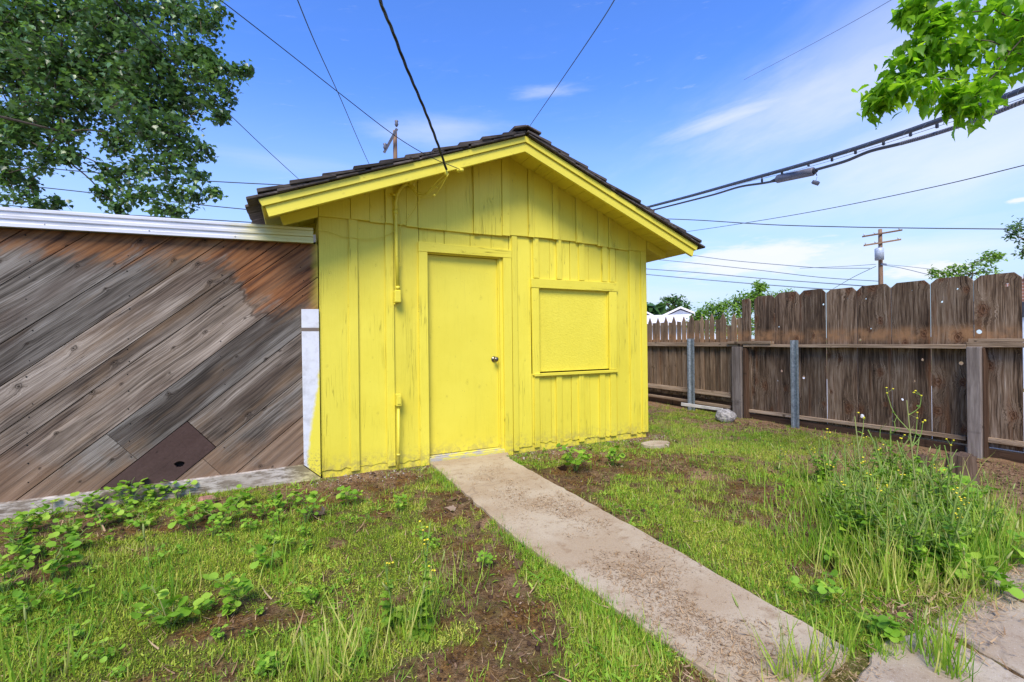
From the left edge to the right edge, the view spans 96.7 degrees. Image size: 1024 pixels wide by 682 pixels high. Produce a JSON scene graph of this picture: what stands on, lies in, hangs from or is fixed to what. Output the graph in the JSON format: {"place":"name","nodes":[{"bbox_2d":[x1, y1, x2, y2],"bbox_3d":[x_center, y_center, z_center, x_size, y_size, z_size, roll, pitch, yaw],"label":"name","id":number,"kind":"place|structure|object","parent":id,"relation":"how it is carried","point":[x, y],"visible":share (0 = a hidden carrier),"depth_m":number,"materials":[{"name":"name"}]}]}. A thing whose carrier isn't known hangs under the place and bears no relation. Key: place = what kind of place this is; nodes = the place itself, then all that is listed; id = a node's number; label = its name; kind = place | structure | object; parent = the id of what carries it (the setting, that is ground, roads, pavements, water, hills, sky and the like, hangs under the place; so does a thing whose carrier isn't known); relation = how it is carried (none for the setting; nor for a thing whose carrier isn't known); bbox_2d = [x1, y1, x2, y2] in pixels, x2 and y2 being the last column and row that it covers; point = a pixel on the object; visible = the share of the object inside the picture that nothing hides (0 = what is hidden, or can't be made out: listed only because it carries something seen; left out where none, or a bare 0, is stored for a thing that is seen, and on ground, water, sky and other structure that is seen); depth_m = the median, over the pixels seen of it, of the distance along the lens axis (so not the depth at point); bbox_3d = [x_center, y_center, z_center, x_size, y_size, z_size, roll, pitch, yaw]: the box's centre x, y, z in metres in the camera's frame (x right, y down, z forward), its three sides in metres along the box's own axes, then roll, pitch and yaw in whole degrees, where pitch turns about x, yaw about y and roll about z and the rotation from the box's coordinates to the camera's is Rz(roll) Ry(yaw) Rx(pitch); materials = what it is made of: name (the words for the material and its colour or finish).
{"place":"outdoors","nodes":[
{"label":"outdoors","id":0,"kind":"place"},
{"bbox_2d":[0,338,1023,681],"bbox_3d":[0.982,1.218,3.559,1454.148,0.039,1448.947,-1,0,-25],"label":"ground","id":1,"kind":"structure","parent":0,"point":[464,652],"depth_m":2.47,"materials":[{"name":"soil"}]},
{"bbox_2d":[0,553,34,594],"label":"broadleaf weed","id":2,"kind":"object","parent":1,"relation":"on","point":[8,568],"visible":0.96,"depth_m":2.27,"materials":[{"name":"green plant"}]},
{"bbox_2d":[0,507,40,541],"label":"broadleaf weed","id":3,"kind":"object","parent":1,"relation":"on","point":[19,517],"visible":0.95,"depth_m":2.90,"materials":[{"name":"green plant"}]},
{"bbox_2d":[0,549,40,574],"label":"broadleaf weed","id":4,"kind":"object","parent":1,"relation":"on","point":[35,551],"visible":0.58,"depth_m":2.45,"materials":[{"name":"green plant"}]},
{"bbox_2d":[0,581,53,613],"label":"broadleaf weed","id":5,"kind":"object","parent":1,"relation":"on","point":[19,595],"visible":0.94,"depth_m":2.09,"materials":[{"name":"green plant"}]},
{"bbox_2d":[13,507,49,533],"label":"broadleaf weed","id":6,"kind":"object","parent":1,"relation":"on","point":[31,523],"visible":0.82,"depth_m":3.00,"materials":[{"name":"green plant"}]},
{"bbox_2d":[3,529,64,559],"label":"broadleaf weed","id":7,"kind":"object","parent":1,"relation":"on","point":[26,548],"visible":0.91,"depth_m":2.60,"materials":[{"name":"green plant"}]},
{"bbox_2d":[39,540,83,580],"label":"broadleaf weed","id":8,"kind":"object","parent":1,"relation":"on","point":[52,564],"visible":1,"depth_m":2.44,"materials":[{"name":"green plant"}]},
{"bbox_2d":[48,505,86,533],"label":"broadleaf weed","id":9,"kind":"object","parent":1,"relation":"on","point":[77,524],"visible":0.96,"depth_m":2.99,"materials":[{"name":"green plant"}]},
{"bbox_2d":[45,575,94,601],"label":"broadleaf weed","id":10,"kind":"object","parent":1,"relation":"on","point":[62,594],"visible":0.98,"depth_m":2.18,"materials":[{"name":"green plant"}]},
{"bbox_2d":[45,523,94,550],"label":"broadleaf weed","id":11,"kind":"object","parent":1,"relation":"on","point":[72,537],"visible":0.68,"depth_m":2.70,"materials":[{"name":"green plant"}]},
{"bbox_2d":[60,617,96,638],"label":"broadleaf weed","id":12,"kind":"object","parent":1,"relation":"on","point":[78,632],"visible":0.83,"depth_m":1.89,"materials":[{"name":"green plant"}]},
{"bbox_2d":[65,487,110,513],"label":"broadleaf weed","id":13,"kind":"object","parent":1,"relation":"on","point":[87,500],"visible":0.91,"depth_m":3.33,"materials":[{"name":"green plant"}]},
{"bbox_2d":[81,637,125,662],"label":"broadleaf weed","id":14,"kind":"object","parent":1,"relation":"on","point":[104,657],"visible":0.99,"depth_m":1.76,"materials":[{"name":"green plant"}]},
{"bbox_2d":[85,504,123,529],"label":"broadleaf weed","id":15,"kind":"object","parent":1,"relation":"on","point":[103,517],"visible":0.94,"depth_m":3.07,"materials":[{"name":"green plant"}]},
{"bbox_2d":[0,0,254,218],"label":"maple tree","id":16,"kind":"object","parent":1,"relation":"on","point":[50,66],"visible":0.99,"depth_m":6.92,"materials":[{"name":"green plant"}]},
{"bbox_2d":[105,477,150,506],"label":"broadleaf weed","id":17,"kind":"object","parent":1,"relation":"on","point":[120,486],"visible":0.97,"depth_m":3.46,"materials":[{"name":"green plant"}]},
{"bbox_2d":[122,500,156,528],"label":"broadleaf weed","id":18,"kind":"object","parent":1,"relation":"on","point":[148,518],"visible":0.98,"depth_m":3.06,"materials":[{"name":"green plant"}]},
{"bbox_2d":[0,207,320,520],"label":"lean to","id":19,"kind":"object","parent":1,"relation":"on","point":[155,350],"visible":0.98,"depth_m":3.61,"materials":[{"name":"brown wood"}]},
{"bbox_2d":[131,576,211,628],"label":"broadleaf weed","id":20,"kind":"object","parent":1,"relation":"on","point":[177,613],"visible":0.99,"depth_m":1.99,"materials":[{"name":"green plant"}]},
{"bbox_2d":[162,500,205,528],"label":"broadleaf weed","id":21,"kind":"object","parent":1,"relation":"on","point":[180,517],"visible":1,"depth_m":3.01,"materials":[{"name":"green plant"}]},
{"bbox_2d":[179,492,217,521],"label":"broadleaf weed","id":22,"kind":"object","parent":1,"relation":"on","point":[207,507],"visible":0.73,"depth_m":3.17,"materials":[{"name":"green plant"}]},
{"bbox_2d":[199,494,249,526],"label":"broadleaf weed","id":23,"kind":"object","parent":1,"relation":"on","point":[221,507],"visible":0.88,"depth_m":3.10,"materials":[{"name":"green plant"}]},
{"bbox_2d":[202,571,253,606],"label":"broadleaf weed","id":24,"kind":"object","parent":1,"relation":"on","point":[246,584],"visible":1,"depth_m":2.10,"materials":[{"name":"green plant"}]},
{"bbox_2d":[245,535,283,568],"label":"broadleaf weed","id":25,"kind":"object","parent":1,"relation":"on","point":[260,549],"visible":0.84,"depth_m":2.48,"materials":[{"name":"green plant"}]},
{"bbox_2d":[252,651,277,676],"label":"broadleaf weed","id":26,"kind":"object","parent":1,"relation":"on","point":[261,662],"visible":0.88,"depth_m":1.67,"materials":[{"name":"green plant"}]},
{"bbox_2d":[258,648,289,675],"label":"broadleaf weed","id":27,"kind":"object","parent":1,"relation":"on","point":[271,668],"visible":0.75,"depth_m":1.68,"materials":[{"name":"green plant"}]},
{"bbox_2d":[265,490,299,507],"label":"broadleaf weed","id":28,"kind":"object","parent":1,"relation":"on","point":[277,497],"visible":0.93,"depth_m":3.32,"materials":[{"name":"green plant"}]},
{"bbox_2d":[293,487,329,522],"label":"broadleaf weed","id":29,"kind":"object","parent":1,"relation":"on","point":[310,497],"visible":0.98,"depth_m":3.12,"materials":[{"name":"green plant"}]},
{"bbox_2d":[336,486,362,504],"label":"broadleaf weed","id":30,"kind":"object","parent":1,"relation":"on","point":[342,495],"visible":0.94,"depth_m":3.45,"materials":[{"name":"green plant"}]},
{"bbox_2d":[383,120,398,158],"bbox_3d":[-4.288,-3.320,16.303,0.560,9.144,0.492,-1,0,-25],"label":"utility pole","id":31,"kind":"object","parent":1,"relation":"on","point":[387,145],"visible":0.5,"depth_m":16.25,"materials":[{"name":"brown wood"}]},
{"bbox_2d":[378,562,407,630],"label":"flowering weed","id":32,"kind":"object","parent":1,"relation":"on","point":[386,604],"visible":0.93,"depth_m":1.94,"materials":[{"name":"green plant"}]},
{"bbox_2d":[407,520,436,641],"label":"flowering weed","id":33,"kind":"object","parent":1,"relation":"on","point":[425,578],"visible":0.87,"depth_m":1.95,"materials":[{"name":"green plant"}]},
{"bbox_2d":[245,125,704,477],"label":"garden shed","id":34,"kind":"structure","parent":1,"relation":"on","point":[488,296],"depth_m":4.77,"materials":[{"name":"yellow paint"}]},
{"bbox_2d":[220,0,458,168],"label":"overhead wire","id":35,"kind":"object","parent":34,"relation":"attached to","point":[327,83],"visible":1,"depth_m":3.42,"materials":[{"name":"black rubber"}]},
{"bbox_2d":[378,0,447,169],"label":"service cable","id":36,"kind":"object","parent":34,"relation":"attached to","point":[407,69],"visible":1,"depth_m":3.37,"materials":[{"name":"black rubber"}]},
{"bbox_2d":[428,255,498,454],"bbox_3d":[-0.492,0.136,4.761,0.787,2.036,0.125,-1,0,-25],"label":"door","id":37,"kind":"structure","parent":34,"relation":"in","point":[463,324],"depth_m":4.77,"materials":[{"name":"yellow paint"}]},
{"bbox_2d":[530,278,618,377],"bbox_3d":[0.751,-0.152,5.324,1.196,1.106,0.076,-1,0,-25],"label":"boarded window","id":38,"kind":"structure","parent":34,"relation":"in","point":[571,319],"depth_m":5.32,"materials":[{"name":"yellow paint"}]},
{"bbox_2d":[311,435,674,492],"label":"gravel","id":39,"kind":"structure","parent":1,"relation":"on","point":[433,471],"depth_m":4.39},
{"bbox_2d":[0,409,1017,681],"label":"weeds","id":40,"kind":"object","parent":1,"relation":"on","point":[336,585],"visible":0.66,"depth_m":2.15,"materials":[{"name":"green plant"}]},
{"bbox_2d":[1,419,1021,681],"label":"dry straw","id":41,"kind":"object","parent":1,"relation":"on","point":[473,579],"visible":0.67,"depth_m":2.35,"materials":[{"name":"plant"}]},
{"bbox_2d":[0,441,1023,681],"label":"tall grass","id":42,"kind":"structure","parent":1,"relation":"on","point":[874,576],"depth_m":2.18,"materials":[{"name":"green plant"}]},
{"bbox_2d":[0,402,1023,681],"bbox_3d":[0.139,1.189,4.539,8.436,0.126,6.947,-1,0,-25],"label":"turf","id":43,"kind":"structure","parent":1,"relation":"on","point":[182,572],"depth_m":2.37,"materials":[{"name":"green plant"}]},
{"bbox_2d":[0,413,1023,681],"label":"soil clods","id":44,"kind":"object","parent":1,"relation":"on","point":[518,553],"visible":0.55,"depth_m":3.15,"materials":[{"name":"brown soil"}]},
{"bbox_2d":[3,408,1023,681],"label":"leaf litter","id":45,"kind":"object","parent":1,"relation":"on","point":[501,538],"visible":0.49,"depth_m":3.00,"materials":[{"name":"plant"}]},
{"bbox_2d":[21,429,1019,645],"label":"fallen leaves","id":46,"kind":"object","parent":1,"relation":"on","point":[453,508],"visible":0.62,"depth_m":3.29,"materials":[{"name":"brown plant"}]},
{"bbox_2d":[26,453,1015,681],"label":"seed stalk","id":47,"kind":"object","parent":1,"relation":"on","point":[738,608],"visible":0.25,"depth_m":2.18,"materials":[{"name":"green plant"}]},
{"bbox_2d":[23,443,1018,646],"bbox_3d":[0.937,0.959,2.468,5.622,0.270,1.897,-1,0,-25],"label":"seed head","id":48,"kind":"object","parent":47,"relation":"attached to","point":[733,597],"visible":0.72,"depth_m":2.40},
{"bbox_2d":[556,443,591,470],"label":"broadleaf weed","id":49,"kind":"object","parent":1,"relation":"on","point":[577,461],"visible":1,"depth_m":4.27,"materials":[{"name":"green plant"}]},
{"bbox_2d":[647,302,666,314],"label":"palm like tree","id":50,"kind":"object","parent":1,"relation":"on","point":[658,308],"visible":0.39,"depth_m":47.10,"materials":[{"name":"green plant"}]},
{"bbox_2d":[658,293,694,313],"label":"round tree","id":51,"kind":"object","parent":1,"relation":"on","point":[674,301],"visible":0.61,"depth_m":59.71,"materials":[{"name":"green plant"}]},
{"bbox_2d":[647,314,715,339],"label":"neighbour house","id":52,"kind":"structure","parent":1,"relation":"on","point":[677,317],"depth_m":30.95,"materials":[{"name":"paint"}]},
{"bbox_2d":[647,313,742,411],"bbox_3d":[1.696,0.441,10.998,0.230,1.878,8.676,-1,0,-25],"label":"picket fence","id":53,"kind":"object","parent":1,"relation":"on","point":[690,369],"visible":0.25,"depth_m":7.89,"materials":[{"name":"brown wood"}]},
{"bbox_2d":[715,409,736,422],"bbox_3d":[3.174,1.118,6.760,0.273,0.224,0.303,-1,0,-25],"label":"rock","id":54,"kind":"object","parent":1,"relation":"on","point":[725,415],"visible":0.87,"depth_m":6.66,"materials":[{"name":"white stone"}]},
{"bbox_2d":[790,569,842,605],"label":"broadleaf weed","id":55,"kind":"object","parent":1,"relation":"on","point":[823,588],"visible":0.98,"depth_m":2.08,"materials":[{"name":"green plant"}]},
{"bbox_2d":[806,431,840,484],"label":"bushy weed","id":56,"kind":"object","parent":1,"relation":"on","point":[822,469],"visible":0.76,"depth_m":3.77,"materials":[{"name":"green plant"}]},
{"bbox_2d":[812,469,849,519],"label":"bushy weed","id":57,"kind":"object","parent":1,"relation":"on","point":[832,487],"visible":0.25,"depth_m":3.08,"materials":[{"name":"green plant"}]},
{"bbox_2d":[826,428,854,554],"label":"flowering weed","id":58,"kind":"object","parent":1,"relation":"on","point":[845,500],"visible":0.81,"depth_m":2.55,"materials":[{"name":"green plant"}]},
{"bbox_2d":[820,533,861,565],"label":"broadleaf weed","id":59,"kind":"object","parent":1,"relation":"on","point":[828,555],"visible":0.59,"depth_m":2.44,"materials":[{"name":"green plant"}]},
{"bbox_2d":[662,558,1023,681],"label":"patio straw","id":60,"kind":"object","parent":1,"relation":"on","point":[901,606],"visible":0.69,"depth_m":1.94,"materials":[{"name":"plant"}]},
{"bbox_2d":[827,470,874,526],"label":"bushy weed","id":61,"kind":"object","parent":1,"relation":"on","point":[839,503],"visible":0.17,"depth_m":2.83,"materials":[{"name":"green plant"}]},
{"bbox_2d":[824,475,888,560],"bbox_3d":[1.914,0.988,2.484,0.295,0.546,0.292,-1,0,-10],"label":"bushy weed","id":62,"kind":"object","parent":1,"relation":"on","point":[861,520],"visible":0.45,"depth_m":2.50,"materials":[{"name":"green plant"}]},
{"bbox_2d":[835,451,894,538],"bbox_3d":[2.062,0.950,2.637,0.282,0.589,0.281,-1,0,16],"label":"bushy weed","id":63,"kind":"object","parent":1,"relation":"on","point":[878,493],"visible":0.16,"depth_m":2.69,"materials":[{"name":"green plant"}]},
{"bbox_2d":[846,438,889,494],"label":"bushy weed","id":64,"kind":"object","parent":1,"relation":"on","point":[878,478],"visible":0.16,"depth_m":3.34,"materials":[{"name":"green plant"}]},
{"bbox_2d":[854,412,887,552],"bbox_3d":[1.928,0.816,2.493,0.143,0.820,0.244,-1,0,10],"label":"flowering weed","id":65,"kind":"object","parent":1,"relation":"on","point":[863,488],"visible":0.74,"depth_m":2.49,"materials":[{"name":"green plant"}]},
{"bbox_2d":[727,272,1023,463],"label":"dog ear fence","id":66,"kind":"object","parent":1,"relation":"on","point":[975,400],"visible":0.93,"depth_m":5.29,"materials":[{"name":"brown wood"}]},
{"bbox_2d":[855,524,895,582],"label":"bushy weed","id":67,"kind":"object","parent":1,"relation":"on","point":[881,544],"visible":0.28,"depth_m":2.28,"materials":[{"name":"green plant"}]},
{"bbox_2d":[852,605,911,642],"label":"broadleaf weed","id":68,"kind":"object","parent":1,"relation":"on","point":[892,632],"visible":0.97,"depth_m":1.80,"materials":[{"name":"green plant"}]},
{"bbox_2d":[862,228,902,283],"bbox_3d":[26.748,-3.637,32.854,2.818,9.019,0.644,-1,0,-9],"label":"utility pole","id":69,"kind":"object","parent":1,"relation":"on","point":[879,254],"visible":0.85,"depth_m":32.77,"materials":[{"name":"brown wood"}]},
{"bbox_2d":[867,417,909,480],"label":"bushy weed","id":70,"kind":"object","parent":1,"relation":"on","point":[890,449],"visible":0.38,"depth_m":3.79,"materials":[{"name":"green plant"}]},
{"bbox_2d":[869,475,926,545],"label":"bushy weed","id":71,"kind":"object","parent":1,"relation":"on","point":[896,522],"visible":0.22,"depth_m":2.45,"materials":[{"name":"green plant"}]},
{"bbox_2d":[871,491,928,580],"bbox_3d":[1.984,1.006,2.294,0.216,0.454,0.217,-1,0,19],"label":"bushy weed","id":72,"kind":"object","parent":1,"relation":"on","point":[902,524],"visible":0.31,"depth_m":2.30,"materials":[{"name":"green plant"}]},
{"bbox_2d":[881,450,918,502],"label":"bushy weed","id":73,"kind":"object","parent":1,"relation":"on","point":[903,479],"visible":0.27,"depth_m":3.21,"materials":[{"name":"green plant"}]},
{"bbox_2d":[874,490,938,586],"bbox_3d":[1.993,0.985,2.264,0.246,0.485,0.236,-1,0,11],"label":"bushy weed","id":74,"kind":"object","parent":1,"relation":"on","point":[920,550],"visible":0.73,"depth_m":2.25,"materials":[{"name":"green plant"}]},
{"bbox_2d":[884,387,932,529],"bbox_3d":[2.299,0.753,2.609,0.180,0.952,0.234,-1,0,19],"label":"flowering weed","id":75,"kind":"object","parent":1,"relation":"on","point":[913,475],"visible":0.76,"depth_m":2.62,"materials":[{"name":"green plant"}]},
{"bbox_2d":[895,427,939,491],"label":"bushy weed","id":76,"kind":"object","parent":1,"relation":"on","point":[916,461],"visible":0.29,"depth_m":3.48,"materials":[{"name":"green plant"}]},
{"bbox_2d":[906,450,951,501],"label":"bushy weed","id":77,"kind":"object","parent":1,"relation":"on","point":[932,469],"visible":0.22,"depth_m":3.14,"materials":[{"name":"green plant"}]},
{"bbox_2d":[851,0,1023,140],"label":"mulberry tree","id":78,"kind":"object","parent":1,"relation":"on","point":[963,96],"visible":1,"depth_m":3.21,"materials":[{"name":"green plant"}]},
{"bbox_2d":[911,473,966,537],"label":"bushy weed","id":79,"kind":"object","parent":1,"relation":"on","point":[928,506],"visible":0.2,"depth_m":2.61,"materials":[{"name":"green plant"}]},
{"bbox_2d":[903,478,975,589],"bbox_3d":[2.158,0.958,2.259,0.283,0.558,0.272,-1,0,23],"label":"bushy weed","id":80,"kind":"object","parent":1,"relation":"on","point":[955,546],"visible":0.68,"depth_m":2.25,"materials":[{"name":"green plant"}]},
{"bbox_2d":[912,450,976,519],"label":"bushy weed","id":81,"kind":"object","parent":1,"relation":"on","point":[945,504],"visible":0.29,"depth_m":2.80,"materials":[{"name":"green plant"}]},
{"bbox_2d":[942,451,979,485],"bbox_3d":[3.769,1.076,3.832,0.241,0.257,0.228,-1,0,37],"label":"tree stump","id":82,"kind":"object","parent":1,"relation":"on","point":[970,463],"visible":0.65,"depth_m":3.77,"materials":[{"name":"brown wood"}]},
{"bbox_2d":[938,489,985,554],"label":"bushy weed","id":83,"kind":"object","parent":1,"relation":"on","point":[978,526],"visible":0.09,"depth_m":2.46,"materials":[{"name":"green plant"}]},
{"bbox_2d":[925,249,1007,279],"bbox_3d":[12.985,-0.788,12.963,2.351,3.687,0.674,-1,0,-5],"label":"sapling tree","id":84,"kind":"object","parent":1,"relation":"on","point":[996,257],"visible":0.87,"depth_m":12.96,"materials":[{"name":"green plant"}]},
{"bbox_2d":[939,467,1003,511],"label":"broadleaf weed","id":85,"kind":"object","parent":1,"relation":"on","point":[966,478],"visible":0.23,"depth_m":3.03,"materials":[{"name":"green plant"}]},
{"bbox_2d":[950,473,1001,531],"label":"bushy weed","id":86,"kind":"object","parent":1,"relation":"on","point":[987,500],"visible":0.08,"depth_m":2.69,"materials":[{"name":"green plant"}]},
{"bbox_2d":[955,552,1023,598],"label":"broadleaf weed","id":87,"kind":"object","parent":1,"relation":"on","point":[1010,587],"visible":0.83,"depth_m":2.12,"materials":[{"name":"green plant"}]},
{"bbox_2d":[971,498,1012,546],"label":"bushy weed","id":88,"kind":"object","parent":1,"relation":"on","point":[994,526],"visible":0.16,"depth_m":2.54,"materials":[{"name":"green plant"}]},
{"bbox_2d":[975,529,1023,563],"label":"broadleaf weed","id":89,"kind":"object","parent":1,"relation":"on","point":[1019,551],"visible":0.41,"depth_m":2.40,"materials":[{"name":"green plant"}]},
{"bbox_2d":[1001,215,1023,259],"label":"dark tree","id":90,"kind":"object","parent":1,"relation":"on","point":[1014,231],"visible":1,"depth_m":16.01,"materials":[{"name":"green plant"}]},
{"bbox_2d":[0,0,1023,338],"label":"sky","id":91,"kind":"structure","parent":0,"point":[658,103],"materials":[{"name":"blue"}]},
{"bbox_2d":[430,452,848,681],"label":"path","id":92,"kind":"structure","parent":0,"point":[571,550],"depth_m":2.36,"materials":[{"name":"concrete"}]},
{"bbox_2d":[455,462,891,681],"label":"path straw","id":93,"kind":"object","parent":92,"relation":"on","point":[700,615],"visible":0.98,"depth_m":2.00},
{"bbox_2d":[647,86,1023,209],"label":"bundled cable","id":94,"kind":"object","parent":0,"point":[794,175],"visible":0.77,"depth_m":11.45,"materials":[{"name":"black rubber"}]},
{"bbox_2d":[667,218,1023,229],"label":"overhead wire","id":95,"kind":"object","parent":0,"point":[852,227],"visible":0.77,"depth_m":17.88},
{"bbox_2d":[686,165,1023,231],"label":"overhead wire","id":96,"kind":"object","parent":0,"point":[878,198],"visible":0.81,"depth_m":20.57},
{"bbox_2d":[750,377,1023,453],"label":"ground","id":97,"kind":"structure","parent":0,"point":[862,415],"depth_m":5.32,"materials":[{"name":"brown soil"}]},
{"bbox_2d":[686,280,769,340],"bbox_3d":[5.410,-0.179,11.529,2.181,2.678,0.992,-1,0,2],"label":"vine bush","id":98,"kind":"object","parent":97,"relation":"on","point":[721,308],"visible":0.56,"depth_m":11.42,"materials":[{"name":"green plant"}]},
{"bbox_2d":[856,626,1023,681],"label":"patio","id":99,"kind":"structure","parent":0,"point":[909,667],"depth_m":1.65,"materials":[{"name":"concrete"}]},
{"bbox_2d":[932,588,1023,676],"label":"patio","id":100,"kind":"structure","parent":0,"point":[1014,635],"depth_m":1.86,"materials":[{"name":"concrete"}]},
{"bbox_2d":[991,563,1023,599],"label":"patio","id":101,"kind":"structure","parent":0,"point":[1012,577],"depth_m":2.27,"materials":[{"name":"concrete"}]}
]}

